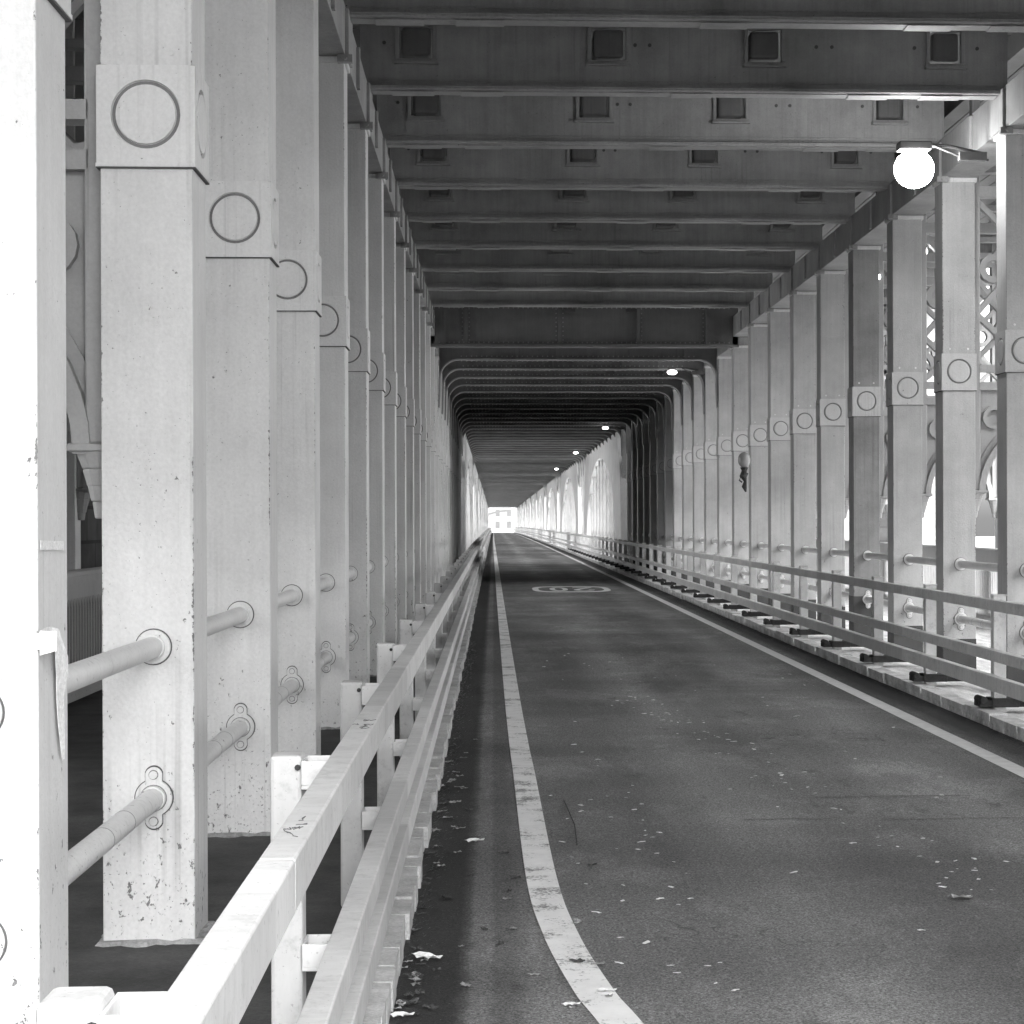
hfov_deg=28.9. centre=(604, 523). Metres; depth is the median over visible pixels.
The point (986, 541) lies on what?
ground
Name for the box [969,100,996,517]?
lattice arch
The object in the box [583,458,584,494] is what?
iron column
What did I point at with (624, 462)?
iron column
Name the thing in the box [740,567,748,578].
railing pipe
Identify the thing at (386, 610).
railing pipe
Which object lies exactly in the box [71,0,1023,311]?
railway deck
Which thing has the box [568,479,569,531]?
iron column
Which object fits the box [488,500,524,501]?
portal rib
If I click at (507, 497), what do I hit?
portal rib
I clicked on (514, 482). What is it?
portal rib
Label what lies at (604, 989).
paper scrap
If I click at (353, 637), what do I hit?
railing pipe
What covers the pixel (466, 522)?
iron column
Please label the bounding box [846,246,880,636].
iron column
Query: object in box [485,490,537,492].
portal rib
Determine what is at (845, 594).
railing pipe
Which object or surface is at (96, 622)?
iron parapet
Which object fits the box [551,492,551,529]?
iron column
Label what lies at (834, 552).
railing pipe
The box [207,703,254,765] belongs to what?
railing pipe
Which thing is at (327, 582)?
railing pipe
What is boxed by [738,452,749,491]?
globe lantern
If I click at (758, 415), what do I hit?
iron column
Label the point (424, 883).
fallen leaf
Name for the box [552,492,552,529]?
iron column
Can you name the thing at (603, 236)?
deck beam
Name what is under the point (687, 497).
iron column
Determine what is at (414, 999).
fallen leaf
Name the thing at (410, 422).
iron column
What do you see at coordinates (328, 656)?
railing pipe
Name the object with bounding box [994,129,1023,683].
iron column
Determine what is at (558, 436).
portal rib
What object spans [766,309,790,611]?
iron column
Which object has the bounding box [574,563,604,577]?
old edge line
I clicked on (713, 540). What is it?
railing pipe
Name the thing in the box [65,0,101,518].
lattice arch
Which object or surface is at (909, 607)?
railing pipe
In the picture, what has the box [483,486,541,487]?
portal rib
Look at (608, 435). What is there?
portal rib
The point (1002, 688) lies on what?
crash barrier
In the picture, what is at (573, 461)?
portal rib
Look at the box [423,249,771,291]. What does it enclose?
deck beam
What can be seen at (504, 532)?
street
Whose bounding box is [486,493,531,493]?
portal rib
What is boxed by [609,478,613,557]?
iron column
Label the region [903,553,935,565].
railing pipe
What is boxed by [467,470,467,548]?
iron column
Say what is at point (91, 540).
stone pier
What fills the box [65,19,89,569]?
lattice arch
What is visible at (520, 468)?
portal rib
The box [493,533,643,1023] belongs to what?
edge line
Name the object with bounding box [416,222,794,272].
deck beam
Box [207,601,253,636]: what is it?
railing pipe
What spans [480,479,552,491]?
portal rib
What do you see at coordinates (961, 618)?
railing pipe
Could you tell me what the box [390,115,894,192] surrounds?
deck beam
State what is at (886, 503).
lattice arch
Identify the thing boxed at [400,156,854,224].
deck beam
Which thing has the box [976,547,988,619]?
iron parapet
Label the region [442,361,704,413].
portal rib
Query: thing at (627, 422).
portal rib
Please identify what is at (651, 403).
portal rib
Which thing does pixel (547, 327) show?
cross girder
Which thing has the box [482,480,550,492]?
portal rib
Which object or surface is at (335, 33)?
edge girder
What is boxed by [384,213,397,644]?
iron column
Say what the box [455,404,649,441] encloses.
portal rib
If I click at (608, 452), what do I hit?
arch rib
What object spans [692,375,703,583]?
iron column
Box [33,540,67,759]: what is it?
tape scrap
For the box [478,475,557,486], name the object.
portal rib
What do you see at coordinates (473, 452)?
portal rib
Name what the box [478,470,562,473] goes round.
portal rib
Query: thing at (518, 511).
arch rib
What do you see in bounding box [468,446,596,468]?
portal rib
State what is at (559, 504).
iron column
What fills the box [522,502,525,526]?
arch rib
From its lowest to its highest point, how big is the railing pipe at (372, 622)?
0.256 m
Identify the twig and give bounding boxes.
[564,800,577,844]
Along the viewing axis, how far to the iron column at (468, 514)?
93.80 m
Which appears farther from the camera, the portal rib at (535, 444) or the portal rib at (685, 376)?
the portal rib at (535, 444)
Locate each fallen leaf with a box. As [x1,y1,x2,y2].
[396,999,405,1005]
[397,997,421,1005]
[403,972,423,977]
[403,990,415,995]
[408,976,420,980]
[415,988,424,994]
[421,881,430,884]
[422,1003,439,1009]
[460,981,470,985]
[569,958,584,961]
[948,894,972,897]
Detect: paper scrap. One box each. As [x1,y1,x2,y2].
[390,1011,414,1016]
[412,951,442,958]
[467,838,484,841]
[563,1002,580,1005]
[597,988,616,990]
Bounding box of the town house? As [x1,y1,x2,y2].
[488,507,516,531]
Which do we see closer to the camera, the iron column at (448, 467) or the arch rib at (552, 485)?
the iron column at (448, 467)
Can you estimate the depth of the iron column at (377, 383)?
21.27 m
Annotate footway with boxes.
[67,634,414,1023]
[816,591,990,673]
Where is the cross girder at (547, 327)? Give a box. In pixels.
[431,307,738,347]
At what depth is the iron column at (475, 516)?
131.40 m
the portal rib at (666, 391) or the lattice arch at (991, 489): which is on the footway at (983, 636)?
the lattice arch at (991, 489)
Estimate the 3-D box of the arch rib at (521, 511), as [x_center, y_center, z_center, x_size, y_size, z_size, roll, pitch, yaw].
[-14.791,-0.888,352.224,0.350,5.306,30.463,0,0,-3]
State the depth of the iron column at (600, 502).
91.45 m
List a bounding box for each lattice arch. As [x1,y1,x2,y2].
[65,0,83,148]
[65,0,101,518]
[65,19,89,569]
[65,39,83,142]
[65,141,72,148]
[772,274,887,518]
[815,286,934,518]
[844,213,996,547]
[845,510,848,539]
[877,192,996,517]
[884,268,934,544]
[921,205,996,517]
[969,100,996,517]
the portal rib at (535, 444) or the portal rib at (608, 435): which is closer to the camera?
the portal rib at (608, 435)
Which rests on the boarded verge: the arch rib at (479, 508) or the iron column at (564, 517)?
the iron column at (564, 517)
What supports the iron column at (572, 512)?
on the boarded verge
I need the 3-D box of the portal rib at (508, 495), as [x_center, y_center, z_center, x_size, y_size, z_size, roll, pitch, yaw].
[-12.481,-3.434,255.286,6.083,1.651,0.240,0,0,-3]
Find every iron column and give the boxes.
[0,0,71,1023]
[95,0,214,947]
[205,0,279,837]
[276,0,321,755]
[319,56,349,729]
[347,123,370,682]
[368,174,385,676]
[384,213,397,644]
[396,244,406,644]
[406,269,414,620]
[414,290,421,602]
[420,308,426,602]
[426,323,431,591]
[431,347,435,591]
[435,356,439,582]
[438,366,442,582]
[442,382,444,575]
[445,397,447,571]
[447,389,449,570]
[449,398,451,565]
[452,410,453,565]
[454,439,455,562]
[455,414,457,559]
[457,445,458,558]
[458,424,459,556]
[460,451,461,556]
[466,495,466,549]
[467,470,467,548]
[468,483,468,546]
[469,494,469,545]
[475,489,475,539]
[541,498,541,528]
[550,498,550,529]
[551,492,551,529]
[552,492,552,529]
[553,493,553,529]
[559,478,559,530]
[564,503,565,531]
[565,490,566,531]
[567,483,568,531]
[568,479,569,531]
[570,479,571,532]
[572,487,573,532]
[573,493,575,532]
[579,462,580,486]
[581,460,583,533]
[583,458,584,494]
[591,494,593,550]
[593,477,596,551]
[596,466,599,552]
[599,460,602,553]
[602,460,605,548]
[606,466,609,555]
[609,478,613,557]
[613,504,614,538]
[622,429,626,478]
[626,423,631,561]
[631,421,636,563]
[637,417,642,565]
[643,412,649,567]
[649,407,656,570]
[656,401,664,572]
[664,395,672,575]
[672,389,681,577]
[681,382,692,579]
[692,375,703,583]
[703,366,716,587]
[716,356,731,592]
[730,345,748,598]
[747,324,767,604]
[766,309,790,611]
[789,291,816,618]
[815,271,845,627]
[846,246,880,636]
[885,215,923,651]
[933,177,976,668]
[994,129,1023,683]
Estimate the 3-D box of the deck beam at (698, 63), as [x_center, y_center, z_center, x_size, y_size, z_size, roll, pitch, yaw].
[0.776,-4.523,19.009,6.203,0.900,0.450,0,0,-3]
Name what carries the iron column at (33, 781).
on the footway at (232, 862)
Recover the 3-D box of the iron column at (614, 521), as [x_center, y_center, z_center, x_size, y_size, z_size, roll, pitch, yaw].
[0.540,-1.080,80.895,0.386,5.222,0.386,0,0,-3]
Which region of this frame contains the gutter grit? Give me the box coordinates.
[397,599,1021,989]
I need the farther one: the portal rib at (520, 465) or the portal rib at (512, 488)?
the portal rib at (512, 488)
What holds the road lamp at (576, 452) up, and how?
attached to the arch rib at (608, 452)
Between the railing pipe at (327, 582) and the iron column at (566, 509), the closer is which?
the railing pipe at (327, 582)
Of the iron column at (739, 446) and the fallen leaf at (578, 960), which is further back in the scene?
the iron column at (739, 446)
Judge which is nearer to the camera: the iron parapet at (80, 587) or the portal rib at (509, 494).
the iron parapet at (80, 587)
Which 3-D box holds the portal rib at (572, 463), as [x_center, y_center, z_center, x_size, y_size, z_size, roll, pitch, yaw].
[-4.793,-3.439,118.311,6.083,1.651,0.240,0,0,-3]
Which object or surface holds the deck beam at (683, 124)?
attached to the railway deck
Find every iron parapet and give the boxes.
[67,568,96,703]
[92,567,101,691]
[816,538,816,585]
[845,540,848,591]
[880,542,883,596]
[881,542,887,599]
[922,544,935,587]
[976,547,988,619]
[985,548,997,620]
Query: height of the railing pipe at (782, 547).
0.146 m
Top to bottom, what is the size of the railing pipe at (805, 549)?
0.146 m
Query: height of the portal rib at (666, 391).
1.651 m
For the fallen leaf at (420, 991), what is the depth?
7.32 m
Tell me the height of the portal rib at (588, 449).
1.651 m
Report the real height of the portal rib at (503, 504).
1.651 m
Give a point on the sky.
(985, 522)
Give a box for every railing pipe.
[0,697,4,727]
[0,923,7,960]
[67,628,171,693]
[68,765,173,885]
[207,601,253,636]
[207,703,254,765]
[278,584,302,607]
[278,666,303,704]
[320,574,334,591]
[321,641,335,672]
[349,566,357,580]
[349,624,358,650]
[369,560,374,573]
[370,611,375,633]
[385,605,388,616]
[711,538,716,543]
[725,539,731,545]
[725,564,730,575]
[740,540,748,546]
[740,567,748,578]
[757,570,767,583]
[758,542,767,548]
[778,543,790,551]
[780,574,790,587]
[801,545,816,553]
[808,582,816,590]
[829,548,848,556]
[829,588,848,597]
[862,590,887,608]
[863,550,887,560]
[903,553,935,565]
[903,598,922,617]
[954,558,997,571]
[954,607,990,630]
[1019,564,1023,576]
[1019,622,1023,642]
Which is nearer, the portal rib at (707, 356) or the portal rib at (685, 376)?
the portal rib at (707, 356)
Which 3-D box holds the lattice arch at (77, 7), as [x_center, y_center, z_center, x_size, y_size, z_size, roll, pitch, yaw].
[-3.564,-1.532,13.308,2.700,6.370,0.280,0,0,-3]
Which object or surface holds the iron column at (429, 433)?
on the footway at (232, 862)
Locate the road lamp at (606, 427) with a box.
[603,425,624,428]
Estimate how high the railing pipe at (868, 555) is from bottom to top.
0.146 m
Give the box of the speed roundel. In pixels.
[532,586,610,591]
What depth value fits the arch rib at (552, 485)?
156.17 m
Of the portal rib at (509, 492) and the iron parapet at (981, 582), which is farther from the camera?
the portal rib at (509, 492)
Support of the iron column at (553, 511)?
on the boarded verge
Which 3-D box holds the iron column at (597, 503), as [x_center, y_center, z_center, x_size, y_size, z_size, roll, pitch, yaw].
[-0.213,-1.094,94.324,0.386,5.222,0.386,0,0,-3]
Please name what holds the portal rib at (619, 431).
attached to the edge girder at (335, 33)
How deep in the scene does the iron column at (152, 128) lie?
7.84 m
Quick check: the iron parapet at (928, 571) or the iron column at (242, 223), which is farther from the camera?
the iron parapet at (928, 571)
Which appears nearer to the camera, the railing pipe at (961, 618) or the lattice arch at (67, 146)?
the lattice arch at (67, 146)
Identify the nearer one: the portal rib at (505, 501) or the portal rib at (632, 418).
the portal rib at (632, 418)
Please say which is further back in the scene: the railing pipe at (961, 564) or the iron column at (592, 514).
the iron column at (592, 514)
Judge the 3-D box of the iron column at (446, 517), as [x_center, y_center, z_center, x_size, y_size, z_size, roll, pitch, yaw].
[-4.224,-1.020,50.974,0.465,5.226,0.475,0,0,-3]
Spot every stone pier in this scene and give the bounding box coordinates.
[81,498,101,568]
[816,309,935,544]
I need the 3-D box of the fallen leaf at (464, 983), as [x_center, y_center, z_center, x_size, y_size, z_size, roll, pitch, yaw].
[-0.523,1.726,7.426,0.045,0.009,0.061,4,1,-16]
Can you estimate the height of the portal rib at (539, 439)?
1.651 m
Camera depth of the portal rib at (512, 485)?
190.76 m
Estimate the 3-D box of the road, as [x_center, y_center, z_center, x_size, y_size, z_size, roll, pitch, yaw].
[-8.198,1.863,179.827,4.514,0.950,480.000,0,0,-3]
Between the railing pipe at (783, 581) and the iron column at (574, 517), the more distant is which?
the iron column at (574, 517)
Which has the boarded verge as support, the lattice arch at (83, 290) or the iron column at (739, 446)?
the iron column at (739, 446)
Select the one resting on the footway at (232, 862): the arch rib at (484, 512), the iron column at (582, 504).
the arch rib at (484, 512)
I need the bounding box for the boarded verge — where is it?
[588,556,1023,720]
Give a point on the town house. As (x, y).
(502, 521)
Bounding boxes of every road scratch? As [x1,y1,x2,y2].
[744,818,829,819]
[827,795,940,796]
[883,817,1023,819]
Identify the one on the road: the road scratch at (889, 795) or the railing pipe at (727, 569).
the road scratch at (889, 795)
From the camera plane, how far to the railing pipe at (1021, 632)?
18.93 m
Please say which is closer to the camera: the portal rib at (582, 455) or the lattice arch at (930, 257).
the lattice arch at (930, 257)
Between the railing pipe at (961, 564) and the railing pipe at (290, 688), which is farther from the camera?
the railing pipe at (961, 564)
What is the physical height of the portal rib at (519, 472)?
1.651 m
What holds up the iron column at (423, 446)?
on the footway at (232, 862)
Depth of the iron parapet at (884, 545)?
38.03 m
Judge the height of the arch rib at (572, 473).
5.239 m
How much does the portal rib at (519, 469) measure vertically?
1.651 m
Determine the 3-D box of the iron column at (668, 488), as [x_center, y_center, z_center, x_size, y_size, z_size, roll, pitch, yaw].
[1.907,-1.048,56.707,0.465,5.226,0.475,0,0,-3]
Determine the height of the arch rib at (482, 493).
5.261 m
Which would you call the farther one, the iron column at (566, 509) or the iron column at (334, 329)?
the iron column at (566, 509)
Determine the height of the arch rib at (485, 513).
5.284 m
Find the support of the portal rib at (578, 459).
attached to the edge girder at (335, 33)
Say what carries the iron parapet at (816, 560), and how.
on the footway at (983, 636)
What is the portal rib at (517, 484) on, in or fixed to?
attached to the edge girder at (335, 33)
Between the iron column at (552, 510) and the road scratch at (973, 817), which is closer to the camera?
the road scratch at (973, 817)
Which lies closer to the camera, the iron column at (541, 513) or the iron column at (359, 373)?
the iron column at (359, 373)
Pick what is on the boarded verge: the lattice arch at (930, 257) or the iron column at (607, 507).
the iron column at (607, 507)
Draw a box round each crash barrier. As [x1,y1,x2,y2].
[36,528,491,1023]
[514,527,1023,712]
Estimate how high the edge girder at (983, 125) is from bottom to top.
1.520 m
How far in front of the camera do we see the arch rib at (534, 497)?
229.94 m
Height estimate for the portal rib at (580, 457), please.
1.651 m
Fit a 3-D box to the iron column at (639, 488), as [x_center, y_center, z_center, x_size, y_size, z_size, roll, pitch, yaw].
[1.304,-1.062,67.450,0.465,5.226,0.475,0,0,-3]
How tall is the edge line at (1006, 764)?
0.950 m
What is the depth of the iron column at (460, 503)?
72.31 m
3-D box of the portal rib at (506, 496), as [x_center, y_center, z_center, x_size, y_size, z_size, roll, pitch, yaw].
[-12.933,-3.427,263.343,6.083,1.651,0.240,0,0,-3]
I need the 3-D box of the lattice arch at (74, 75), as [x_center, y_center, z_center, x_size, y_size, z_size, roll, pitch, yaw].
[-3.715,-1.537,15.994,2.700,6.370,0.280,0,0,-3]
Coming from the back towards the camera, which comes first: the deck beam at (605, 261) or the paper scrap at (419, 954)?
the deck beam at (605, 261)
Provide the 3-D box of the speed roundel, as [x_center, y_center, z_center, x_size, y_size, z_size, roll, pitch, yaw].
[-0.861,1.654,50.234,1.960,0.001,4.300,0,0,-3]
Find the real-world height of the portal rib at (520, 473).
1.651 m
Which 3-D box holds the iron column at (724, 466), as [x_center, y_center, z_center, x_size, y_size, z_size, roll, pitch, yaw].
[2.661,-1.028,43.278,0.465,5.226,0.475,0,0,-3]
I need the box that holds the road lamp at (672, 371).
[667,367,704,374]
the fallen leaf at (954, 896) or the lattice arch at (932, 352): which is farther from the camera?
the lattice arch at (932, 352)
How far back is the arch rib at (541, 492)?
194.42 m
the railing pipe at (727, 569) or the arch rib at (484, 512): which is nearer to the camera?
the railing pipe at (727, 569)
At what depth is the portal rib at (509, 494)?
247.12 m
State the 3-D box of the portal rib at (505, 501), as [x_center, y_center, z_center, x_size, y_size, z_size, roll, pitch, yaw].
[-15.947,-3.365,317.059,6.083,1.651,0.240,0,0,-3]
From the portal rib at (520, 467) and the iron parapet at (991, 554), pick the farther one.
the portal rib at (520, 467)
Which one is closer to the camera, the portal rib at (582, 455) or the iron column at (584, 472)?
the portal rib at (582, 455)
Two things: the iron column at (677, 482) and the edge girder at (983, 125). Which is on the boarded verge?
the iron column at (677, 482)
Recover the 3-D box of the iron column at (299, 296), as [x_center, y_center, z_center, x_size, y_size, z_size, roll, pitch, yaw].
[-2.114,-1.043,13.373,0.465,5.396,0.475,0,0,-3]
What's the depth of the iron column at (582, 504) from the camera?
110.25 m
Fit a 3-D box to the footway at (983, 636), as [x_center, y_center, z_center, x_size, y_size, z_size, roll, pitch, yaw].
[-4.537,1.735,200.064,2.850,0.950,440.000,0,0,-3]
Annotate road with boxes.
[389,533,1023,1023]
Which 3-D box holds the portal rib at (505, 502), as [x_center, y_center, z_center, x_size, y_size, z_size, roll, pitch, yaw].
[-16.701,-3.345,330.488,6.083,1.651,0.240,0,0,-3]
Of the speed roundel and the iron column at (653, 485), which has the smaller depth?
the speed roundel
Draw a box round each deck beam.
[344,0,1023,32]
[360,24,1006,100]
[377,95,943,151]
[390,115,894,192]
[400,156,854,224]
[409,189,821,250]
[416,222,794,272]
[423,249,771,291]
[428,291,752,307]
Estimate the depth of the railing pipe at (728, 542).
43.07 m
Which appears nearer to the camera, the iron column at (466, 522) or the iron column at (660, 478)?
the iron column at (660, 478)
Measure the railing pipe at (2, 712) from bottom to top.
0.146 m
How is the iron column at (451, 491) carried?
on the footway at (232, 862)
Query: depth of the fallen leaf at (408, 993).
7.28 m
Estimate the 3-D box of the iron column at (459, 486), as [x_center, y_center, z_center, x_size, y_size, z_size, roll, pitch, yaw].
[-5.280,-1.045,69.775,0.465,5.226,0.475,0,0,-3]
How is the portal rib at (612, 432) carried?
attached to the edge girder at (335, 33)
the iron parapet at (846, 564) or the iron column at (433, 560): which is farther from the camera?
the iron parapet at (846, 564)
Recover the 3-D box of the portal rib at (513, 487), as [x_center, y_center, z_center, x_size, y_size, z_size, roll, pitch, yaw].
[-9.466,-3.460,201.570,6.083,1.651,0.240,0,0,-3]
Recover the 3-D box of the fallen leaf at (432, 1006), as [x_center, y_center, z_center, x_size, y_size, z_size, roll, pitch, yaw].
[-0.621,1.726,7.087,0.077,0.009,0.048,4,9,35]
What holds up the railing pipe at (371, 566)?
attached to the iron column at (377, 383)
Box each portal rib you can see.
[438,348,717,407]
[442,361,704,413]
[444,370,693,419]
[447,379,682,425]
[449,386,673,429]
[451,393,664,434]
[453,399,656,438]
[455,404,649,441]
[457,409,643,444]
[458,414,637,448]
[460,418,631,450]
[461,422,626,453]
[462,426,621,455]
[466,429,616,436]
[467,432,611,439]
[467,435,607,442]
[468,438,604,444]
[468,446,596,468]
[469,441,602,465]
[470,443,599,467]
[471,448,591,453]
[472,450,588,454]
[472,452,586,456]
[472,454,585,459]
[473,455,583,475]
[473,457,581,476]
[475,460,575,464]
[475,462,573,465]
[476,463,571,466]
[476,464,569,467]
[476,465,568,469]
[477,467,568,482]
[477,468,565,471]
[477,469,563,472]
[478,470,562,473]
[478,471,561,474]
[478,472,560,475]
[478,473,559,477]
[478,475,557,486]
[479,476,555,478]
[480,477,552,479]
[480,478,551,480]
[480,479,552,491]
[481,481,548,483]
[481,482,546,484]
[481,483,546,485]
[481,484,545,493]
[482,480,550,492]
[482,485,542,487]
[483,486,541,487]
[483,487,541,497]
[484,491,536,499]
[484,492,534,493]
[485,488,539,490]
[485,489,537,490]
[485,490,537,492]
[485,495,530,496]
[485,496,529,497]
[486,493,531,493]
[487,494,531,495]
[488,497,526,497]
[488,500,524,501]
[488,501,523,502]
[488,502,522,503]
[489,504,518,504]
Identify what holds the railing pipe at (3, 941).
attached to the iron column at (33, 781)
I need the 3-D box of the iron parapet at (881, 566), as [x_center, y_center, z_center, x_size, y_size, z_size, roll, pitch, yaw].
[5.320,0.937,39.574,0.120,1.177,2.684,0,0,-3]
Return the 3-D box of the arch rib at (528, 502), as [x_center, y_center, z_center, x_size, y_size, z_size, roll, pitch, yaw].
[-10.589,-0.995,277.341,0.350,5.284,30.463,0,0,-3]
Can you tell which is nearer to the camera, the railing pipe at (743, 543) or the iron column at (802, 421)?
the iron column at (802, 421)
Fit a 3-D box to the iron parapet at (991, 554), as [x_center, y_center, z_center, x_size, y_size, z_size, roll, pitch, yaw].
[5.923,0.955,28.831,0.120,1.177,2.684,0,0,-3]
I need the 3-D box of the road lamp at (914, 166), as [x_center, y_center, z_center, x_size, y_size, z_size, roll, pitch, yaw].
[3.316,-3.525,19.510,0.951,0.450,0.320,0,0,-3]
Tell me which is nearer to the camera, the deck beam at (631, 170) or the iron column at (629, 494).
the deck beam at (631, 170)
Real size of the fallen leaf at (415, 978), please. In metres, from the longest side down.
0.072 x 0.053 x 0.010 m
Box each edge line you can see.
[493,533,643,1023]
[514,533,1023,777]
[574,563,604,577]
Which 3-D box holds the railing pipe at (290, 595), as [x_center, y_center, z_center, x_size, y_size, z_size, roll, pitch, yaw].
[-2.022,0.479,12.052,0.146,0.146,2.330,0,0,-3]
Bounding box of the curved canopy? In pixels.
[488,510,508,514]
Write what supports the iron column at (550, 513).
on the boarded verge
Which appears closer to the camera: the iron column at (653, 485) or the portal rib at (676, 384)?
the portal rib at (676, 384)
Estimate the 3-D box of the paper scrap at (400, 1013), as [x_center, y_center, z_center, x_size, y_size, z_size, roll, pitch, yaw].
[-0.713,1.720,6.953,0.094,0.012,0.040,-1,0,-3]
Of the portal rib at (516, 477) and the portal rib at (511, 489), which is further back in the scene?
the portal rib at (511, 489)
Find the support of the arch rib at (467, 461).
on the footway at (232, 862)
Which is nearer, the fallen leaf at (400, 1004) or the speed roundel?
the fallen leaf at (400, 1004)
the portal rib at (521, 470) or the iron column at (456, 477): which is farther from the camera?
the portal rib at (521, 470)
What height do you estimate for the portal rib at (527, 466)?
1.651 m
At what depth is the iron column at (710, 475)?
45.80 m
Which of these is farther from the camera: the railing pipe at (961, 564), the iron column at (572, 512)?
the iron column at (572, 512)
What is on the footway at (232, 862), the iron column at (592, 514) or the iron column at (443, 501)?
the iron column at (443, 501)
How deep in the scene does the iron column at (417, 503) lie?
32.02 m
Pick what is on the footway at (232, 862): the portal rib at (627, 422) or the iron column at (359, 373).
the iron column at (359, 373)
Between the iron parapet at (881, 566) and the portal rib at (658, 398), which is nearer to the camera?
the iron parapet at (881, 566)
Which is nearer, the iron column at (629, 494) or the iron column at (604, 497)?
the iron column at (629, 494)
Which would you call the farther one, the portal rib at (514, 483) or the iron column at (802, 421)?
the portal rib at (514, 483)
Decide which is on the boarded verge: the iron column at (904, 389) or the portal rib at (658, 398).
the iron column at (904, 389)
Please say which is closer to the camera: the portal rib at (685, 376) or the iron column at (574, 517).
the portal rib at (685, 376)
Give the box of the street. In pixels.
[492,531,513,532]
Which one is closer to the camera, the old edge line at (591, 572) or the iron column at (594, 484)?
the old edge line at (591, 572)
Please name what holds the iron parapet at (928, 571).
on the footway at (983, 636)
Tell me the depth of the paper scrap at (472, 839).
10.73 m
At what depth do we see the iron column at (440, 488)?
45.45 m
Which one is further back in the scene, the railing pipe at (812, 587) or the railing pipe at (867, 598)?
the railing pipe at (812, 587)
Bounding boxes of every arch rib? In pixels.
[461,433,472,554]
[473,463,478,541]
[478,479,481,535]
[481,488,483,531]
[484,495,484,530]
[485,498,485,529]
[517,507,519,526]
[520,504,522,519]
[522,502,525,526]
[526,498,530,527]
[531,493,536,527]
[537,487,545,528]
[546,478,558,530]
[560,462,581,546]
[584,432,626,560]
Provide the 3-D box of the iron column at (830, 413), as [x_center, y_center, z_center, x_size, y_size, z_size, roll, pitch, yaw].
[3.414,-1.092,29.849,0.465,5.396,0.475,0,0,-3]
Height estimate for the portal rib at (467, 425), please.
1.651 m
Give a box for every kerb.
[362,532,491,1023]
[514,532,1023,741]
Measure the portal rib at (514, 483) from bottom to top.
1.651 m
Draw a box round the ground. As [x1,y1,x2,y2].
[976,536,994,547]
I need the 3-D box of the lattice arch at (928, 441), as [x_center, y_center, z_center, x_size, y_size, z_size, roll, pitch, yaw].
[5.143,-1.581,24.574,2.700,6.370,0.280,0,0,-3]
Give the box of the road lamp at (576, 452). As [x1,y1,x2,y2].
[574,450,589,453]
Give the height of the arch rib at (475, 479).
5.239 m
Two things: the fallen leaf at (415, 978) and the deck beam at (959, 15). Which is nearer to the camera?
the fallen leaf at (415, 978)
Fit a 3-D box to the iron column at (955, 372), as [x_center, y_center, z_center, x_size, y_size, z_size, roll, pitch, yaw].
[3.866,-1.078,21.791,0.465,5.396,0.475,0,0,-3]
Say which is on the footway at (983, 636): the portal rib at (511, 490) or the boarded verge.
the boarded verge
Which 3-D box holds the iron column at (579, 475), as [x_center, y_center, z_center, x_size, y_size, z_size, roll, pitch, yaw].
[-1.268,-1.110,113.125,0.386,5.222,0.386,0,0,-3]
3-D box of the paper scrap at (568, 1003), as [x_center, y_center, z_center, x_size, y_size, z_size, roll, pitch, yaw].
[-0.121,1.721,7.107,0.072,0.009,0.030,-2,-2,-3]
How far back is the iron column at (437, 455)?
42.76 m
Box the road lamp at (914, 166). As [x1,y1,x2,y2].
[894,141,988,187]
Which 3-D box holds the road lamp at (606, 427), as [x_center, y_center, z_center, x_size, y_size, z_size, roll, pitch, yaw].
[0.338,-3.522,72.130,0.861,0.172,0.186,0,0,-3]
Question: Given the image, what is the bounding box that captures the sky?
[975,268,994,535]
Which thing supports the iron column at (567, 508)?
on the boarded verge
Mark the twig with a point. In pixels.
(573, 822)
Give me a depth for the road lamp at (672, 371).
45.16 m
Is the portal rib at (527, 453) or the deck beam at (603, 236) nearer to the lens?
the deck beam at (603, 236)
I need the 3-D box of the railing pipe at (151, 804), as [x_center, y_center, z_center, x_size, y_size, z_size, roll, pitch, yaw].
[-1.719,1.086,6.682,0.154,0.256,2.331,0,0,-3]
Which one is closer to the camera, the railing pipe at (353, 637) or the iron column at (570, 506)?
the railing pipe at (353, 637)
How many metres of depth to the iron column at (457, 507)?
66.94 m
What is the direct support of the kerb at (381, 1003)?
on the deck slab
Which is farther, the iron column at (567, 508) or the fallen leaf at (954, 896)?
the iron column at (567, 508)
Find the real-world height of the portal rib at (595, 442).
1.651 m
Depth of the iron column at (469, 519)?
99.17 m
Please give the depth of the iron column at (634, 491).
69.97 m
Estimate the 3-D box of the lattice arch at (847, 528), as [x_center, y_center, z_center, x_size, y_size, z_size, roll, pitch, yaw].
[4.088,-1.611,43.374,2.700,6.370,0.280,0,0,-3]
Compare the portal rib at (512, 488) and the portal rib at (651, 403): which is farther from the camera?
the portal rib at (512, 488)
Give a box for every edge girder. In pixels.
[318,0,438,365]
[631,70,1023,422]
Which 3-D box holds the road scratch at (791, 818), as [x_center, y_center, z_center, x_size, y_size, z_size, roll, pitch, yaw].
[1.060,1.719,11.543,0.501,0.001,0.035,0,0,-4]
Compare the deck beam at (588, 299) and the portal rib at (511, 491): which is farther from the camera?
the portal rib at (511, 491)
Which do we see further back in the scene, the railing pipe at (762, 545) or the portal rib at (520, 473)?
the portal rib at (520, 473)
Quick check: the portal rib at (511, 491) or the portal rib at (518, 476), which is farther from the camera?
the portal rib at (511, 491)
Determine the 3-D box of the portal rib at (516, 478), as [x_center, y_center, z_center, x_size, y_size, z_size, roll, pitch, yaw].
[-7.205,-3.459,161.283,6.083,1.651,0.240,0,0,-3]

